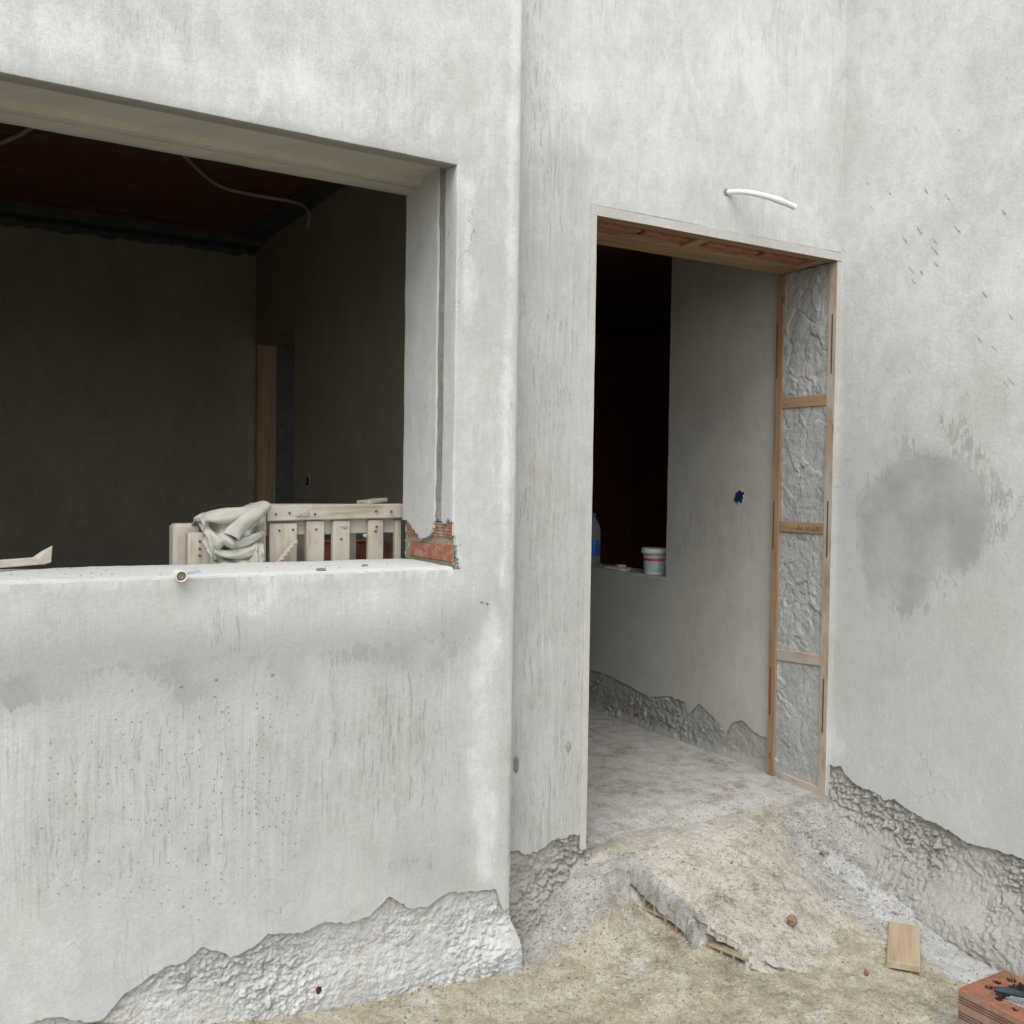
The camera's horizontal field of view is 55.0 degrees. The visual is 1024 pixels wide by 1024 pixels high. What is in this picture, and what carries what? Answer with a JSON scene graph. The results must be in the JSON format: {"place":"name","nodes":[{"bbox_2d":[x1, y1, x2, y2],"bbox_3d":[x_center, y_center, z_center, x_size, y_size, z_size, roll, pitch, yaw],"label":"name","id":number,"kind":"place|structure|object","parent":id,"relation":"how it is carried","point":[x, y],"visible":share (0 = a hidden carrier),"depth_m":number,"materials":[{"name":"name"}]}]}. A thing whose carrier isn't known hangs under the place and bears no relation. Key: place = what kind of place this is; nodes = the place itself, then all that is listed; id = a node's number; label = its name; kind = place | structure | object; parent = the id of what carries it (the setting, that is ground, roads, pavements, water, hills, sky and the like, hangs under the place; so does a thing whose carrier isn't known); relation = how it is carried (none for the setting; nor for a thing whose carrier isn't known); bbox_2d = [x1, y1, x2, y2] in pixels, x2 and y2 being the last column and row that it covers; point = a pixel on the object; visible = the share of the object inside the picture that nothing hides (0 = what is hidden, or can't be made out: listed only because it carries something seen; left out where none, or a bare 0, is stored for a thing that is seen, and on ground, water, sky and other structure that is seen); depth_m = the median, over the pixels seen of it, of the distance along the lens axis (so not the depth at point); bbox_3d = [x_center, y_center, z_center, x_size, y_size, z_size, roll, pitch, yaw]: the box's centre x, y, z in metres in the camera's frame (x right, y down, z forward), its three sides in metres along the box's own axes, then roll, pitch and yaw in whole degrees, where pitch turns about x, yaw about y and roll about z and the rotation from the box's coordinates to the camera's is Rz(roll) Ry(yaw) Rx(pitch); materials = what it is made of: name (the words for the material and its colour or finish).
{"place":"outdoors","nodes":[
{"label":"outdoors","id":0,"kind":"place"},
{"bbox_2d":[0,123,671,336],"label":"ceiling","id":1,"kind":"structure","parent":0,"point":[48,177],"depth_m":5.37,"materials":[{"name":"ceramic"}]},
{"bbox_2d":[0,127,33,144],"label":"ceiling conduit","id":2,"kind":"object","parent":1,"relation":"attached to","point":[23,132],"visible":0.45,"depth_m":4.29,"materials":[{"name":"grey plastic"}]},
{"bbox_2d":[182,155,310,227],"bbox_3d":[-1.386,-1.598,4.863,0.232,0.122,1.153,1,2,22],"label":"ceiling conduit","id":3,"kind":"object","parent":1,"relation":"attached to","point":[197,168],"visible":0.85,"depth_m":5.05,"materials":[{"name":"grey plastic"}]},
{"bbox_2d":[324,539,389,560],"bbox_3d":[-0.629,0.636,3.558,0.300,1.060,0.220,0,2,-31],"label":"clay block","id":4,"kind":"object","parent":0,"point":[360,548],"depth_m":3.47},
{"bbox_2d":[88,793,999,1023],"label":"ground","id":5,"kind":"structure","parent":0,"point":[654,968],"depth_m":3.12,"materials":[{"name":"grey gravel"}]},
{"bbox_2d":[0,0,522,1023],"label":"window wall","id":6,"kind":"structure","parent":5,"relation":"on","point":[248,790],"depth_m":2.78,"materials":[{"name":"paint"}]},
{"bbox_2d":[0,546,51,567],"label":"broken lath","id":7,"kind":"object","parent":6,"relation":"on","point":[43,557],"visible":1,"depth_m":2.71,"materials":[{"name":"beige wood"}]},
{"bbox_2d":[172,569,200,581],"bbox_3d":[-0.864,0.167,2.608,0.067,0.030,0.064,0,2,-31],"label":"conduit stub","id":8,"kind":"object","parent":6,"relation":"attached to","point":[179,574],"visible":0.98,"depth_m":2.59,"materials":[{"name":"white plastic"}]},
{"bbox_2d":[10,560,409,578],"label":"mortar crumbs","id":9,"kind":"object","parent":6,"relation":"on","point":[160,574],"visible":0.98,"depth_m":2.71,"materials":[{"name":"grey concrete"}]},
{"bbox_2d":[191,501,270,563],"bbox_3d":[-0.872,0.093,3.063,0.234,0.257,0.200,0,2,-31],"label":"sweater","id":10,"kind":"object","parent":6,"relation":"on","point":[233,535],"visible":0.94,"depth_m":3.03,"materials":[{"name":"fabric"}]},
{"bbox_2d":[276,538,297,561],"bbox_3d":[-0.719,0.126,3.149,0.074,0.084,0.021,0,2,-34],"label":"twisted rod","id":11,"kind":"object","parent":6,"relation":"on","point":[292,544],"visible":0.96,"depth_m":3.14,"materials":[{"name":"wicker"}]},
{"bbox_2d":[509,0,846,941],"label":"door wall","id":12,"kind":"structure","parent":5,"relation":"on","point":[687,110],"depth_m":3.45,"materials":[{"name":"paint"}]},
{"bbox_2d":[577,204,841,849],"bbox_3d":[0.709,0.063,3.876,1.258,2.254,0.342,0,2,-31],"label":"door frame","id":13,"kind":"object","parent":12,"relation":"attached to","point":[693,248],"visible":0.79,"depth_m":4.04,"materials":[{"name":"brown wood"}]},
{"bbox_2d":[727,189,796,209],"bbox_3d":[0.915,-1.170,3.674,0.292,0.082,0.071,1,2,12],"label":"conduit pipe","id":14,"kind":"object","parent":12,"relation":"attached to","point":[779,200],"visible":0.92,"depth_m":3.65,"materials":[{"name":"white plastic"}]},
{"bbox_2d":[573,808,853,973],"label":"concrete ramp","id":15,"kind":"structure","parent":5,"relation":"on","point":[620,866],"depth_m":3.44,"materials":[{"name":"concrete"}]},
{"bbox_2d":[762,953,784,969],"bbox_3d":[0.837,1.439,3.150,0.078,0.046,0.040,2,2,42],"label":"concrete lump","id":16,"kind":"object","parent":15,"relation":"on","point":[772,961],"visible":1,"depth_m":3.14,"materials":[{"name":"white concrete"}]},
{"bbox_2d":[787,915,797,925],"bbox_3d":[0.946,1.383,3.325,0.035,0.046,0.034,1,2,7],"label":"brick fragment","id":17,"kind":"object","parent":15,"relation":"on","point":[792,920],"visible":1,"depth_m":3.31,"materials":[{"name":"orange brick"}]},
{"bbox_2d":[819,851,828,856],"bbox_3d":[1.192,1.304,3.760,0.044,0.023,0.027,1,2,-11],"label":"brick fragment","id":18,"kind":"object","parent":5,"relation":"on","point":[824,853],"visible":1,"depth_m":3.75,"materials":[{"name":"brick"}]},
{"bbox_2d":[887,922,920,972],"bbox_3d":[1.324,1.466,3.324,0.104,0.025,0.293,0,3,22],"label":"wood offcut","id":19,"kind":"object","parent":5,"relation":"on","point":[903,949],"visible":1,"depth_m":3.29,"materials":[{"name":"beige wood"}]},
{"bbox_2d":[820,0,1023,978],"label":"side wall","id":20,"kind":"structure","parent":5,"relation":"on","point":[925,794],"depth_m":3.64,"materials":[{"name":"paint"}]},
{"bbox_2d":[958,970,1023,1023],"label":"hollow brick","id":21,"kind":"object","parent":5,"relation":"on","point":[981,1001],"visible":0.93,"depth_m":2.79,"materials":[{"name":"brick"}]},
{"bbox_2d":[994,986,1023,997],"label":"charred stick","id":22,"kind":"object","parent":21,"relation":"on","point":[1010,992],"visible":1,"depth_m":2.78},
{"bbox_2d":[1004,996,1023,1007],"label":"ash bed","id":23,"kind":"object","parent":21,"relation":"in","point":[1017,1001],"visible":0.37,"depth_m":2.80,"materials":[{"name":"white"}]},
{"bbox_2d":[629,330,670,568],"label":"dark room wall","id":24,"kind":"structure","parent":0,"point":[649,435],"depth_m":9.75,"materials":[{"name":"black paint"}]},
{"bbox_2d":[589,244,782,771],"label":"hall wall","id":25,"kind":"structure","parent":0,"point":[679,650],"depth_m":4.73,"materials":[{"name":"paint"}]},
{"bbox_2d":[591,513,599,565],"bbox_3d":[0.470,0.157,5.691,0.084,0.305,0.084,0,2,-31],"label":"water bottle","id":26,"kind":"object","parent":25,"relation":"on","point":[595,549],"visible":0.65,"depth_m":5.66,"materials":[{"name":"blue plastic"}]},
{"bbox_2d":[605,566,619,569],"bbox_3d":[0.576,0.311,5.474,0.060,0.012,0.110,-1,2,-42],"label":"tile offcut","id":27,"kind":"object","parent":25,"relation":"on","point":[612,567],"visible":0.82,"depth_m":5.46,"materials":[{"name":"grey tile"}]},
{"bbox_2d":[615,564,625,567],"bbox_3d":[0.603,0.299,5.448,0.044,0.014,0.064,0,2,-14],"label":"tile offcut","id":28,"kind":"object","parent":27,"relation":"on","point":[620,565],"visible":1,"depth_m":5.42,"materials":[{"name":"white tile"}]},
{"bbox_2d":[620,568,630,570],"bbox_3d":[0.619,0.314,5.372,0.044,0.013,0.060,2,2,31],"label":"tile offcut","id":29,"kind":"object","parent":25,"relation":"on","point":[625,569],"visible":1,"depth_m":5.35,"materials":[{"name":"white tile"}]},
{"bbox_2d":[641,547,665,574],"bbox_3d":[0.753,0.259,5.176,0.149,0.138,0.149,0,2,-31],"label":"plastic bucket","id":30,"kind":"object","parent":25,"relation":"on","point":[654,560],"visible":0.88,"depth_m":5.12,"materials":[{"name":"white plastic"}]},
{"bbox_2d":[733,490,744,503],"bbox_3d":[1.048,-0.069,4.544,0.003,0.067,0.074,0,2,-31],"label":"socket box","id":31,"kind":"object","parent":25,"relation":"attached to","point":[739,496],"visible":1,"depth_m":4.54,"materials":[{"name":"blue plastic"}]},
{"bbox_2d":[587,708,813,849],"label":"hall floor","id":32,"kind":"structure","parent":0,"point":[639,778],"depth_m":4.17,"materials":[{"name":"grey concrete"}]},
{"bbox_2d":[592,333,632,566],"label":"hall end wall","id":33,"kind":"structure","parent":32,"relation":"on","point":[613,366],"depth_m":9.89,"materials":[{"name":"red ceramic"}]},
{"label":"room floor","id":34,"kind":"structure","parent":0,"visible":0},
{"bbox_2d":[0,217,294,569],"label":"back wall","id":35,"kind":"structure","parent":34,"relation":"on","point":[127,395],"depth_m":5.86,"materials":[{"name":"paint"}]},
{"bbox_2d":[169,523,215,564],"bbox_3d":[-0.997,0.605,3.086,0.134,1.137,0.128,0,2,-31],"label":"wooden crate","id":36,"kind":"object","parent":34,"relation":"on","point":[187,546],"visible":0.22,"depth_m":3.04,"materials":[{"name":"brown wood"}]},
{"bbox_2d":[249,498,402,561],"bbox_3d":[-0.635,0.561,3.323,0.509,1.222,0.163,0,2,-31],"label":"wooden pallet","id":37,"kind":"object","parent":34,"relation":"on","point":[308,527],"visible":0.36,"depth_m":3.26,"materials":[{"name":"brown wood"}]},
{"bbox_2d":[254,185,405,558],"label":"partition wall","id":38,"kind":"structure","parent":34,"relation":"on","point":[330,282],"depth_m":4.94,"materials":[{"name":"paint"}]},
{"bbox_2d":[256,325,295,561],"bbox_3d":[-1.385,0.009,5.972,0.134,2.165,0.770,0,2,-31],"label":"door frame","id":39,"kind":"object","parent":38,"relation":"attached to","point":[264,414],"visible":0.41,"depth_m":6.25,"materials":[{"name":"brown wood"}]},
{"bbox_2d":[305,475,309,486],"bbox_3d":[-1.121,-0.168,5.396,0.003,0.068,0.069,0,2,-31],"label":"socket box","id":40,"kind":"object","parent":38,"relation":"attached to","point":[307,479],"visible":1,"depth_m":5.40,"materials":[{"name":"plastic"}]}
]}

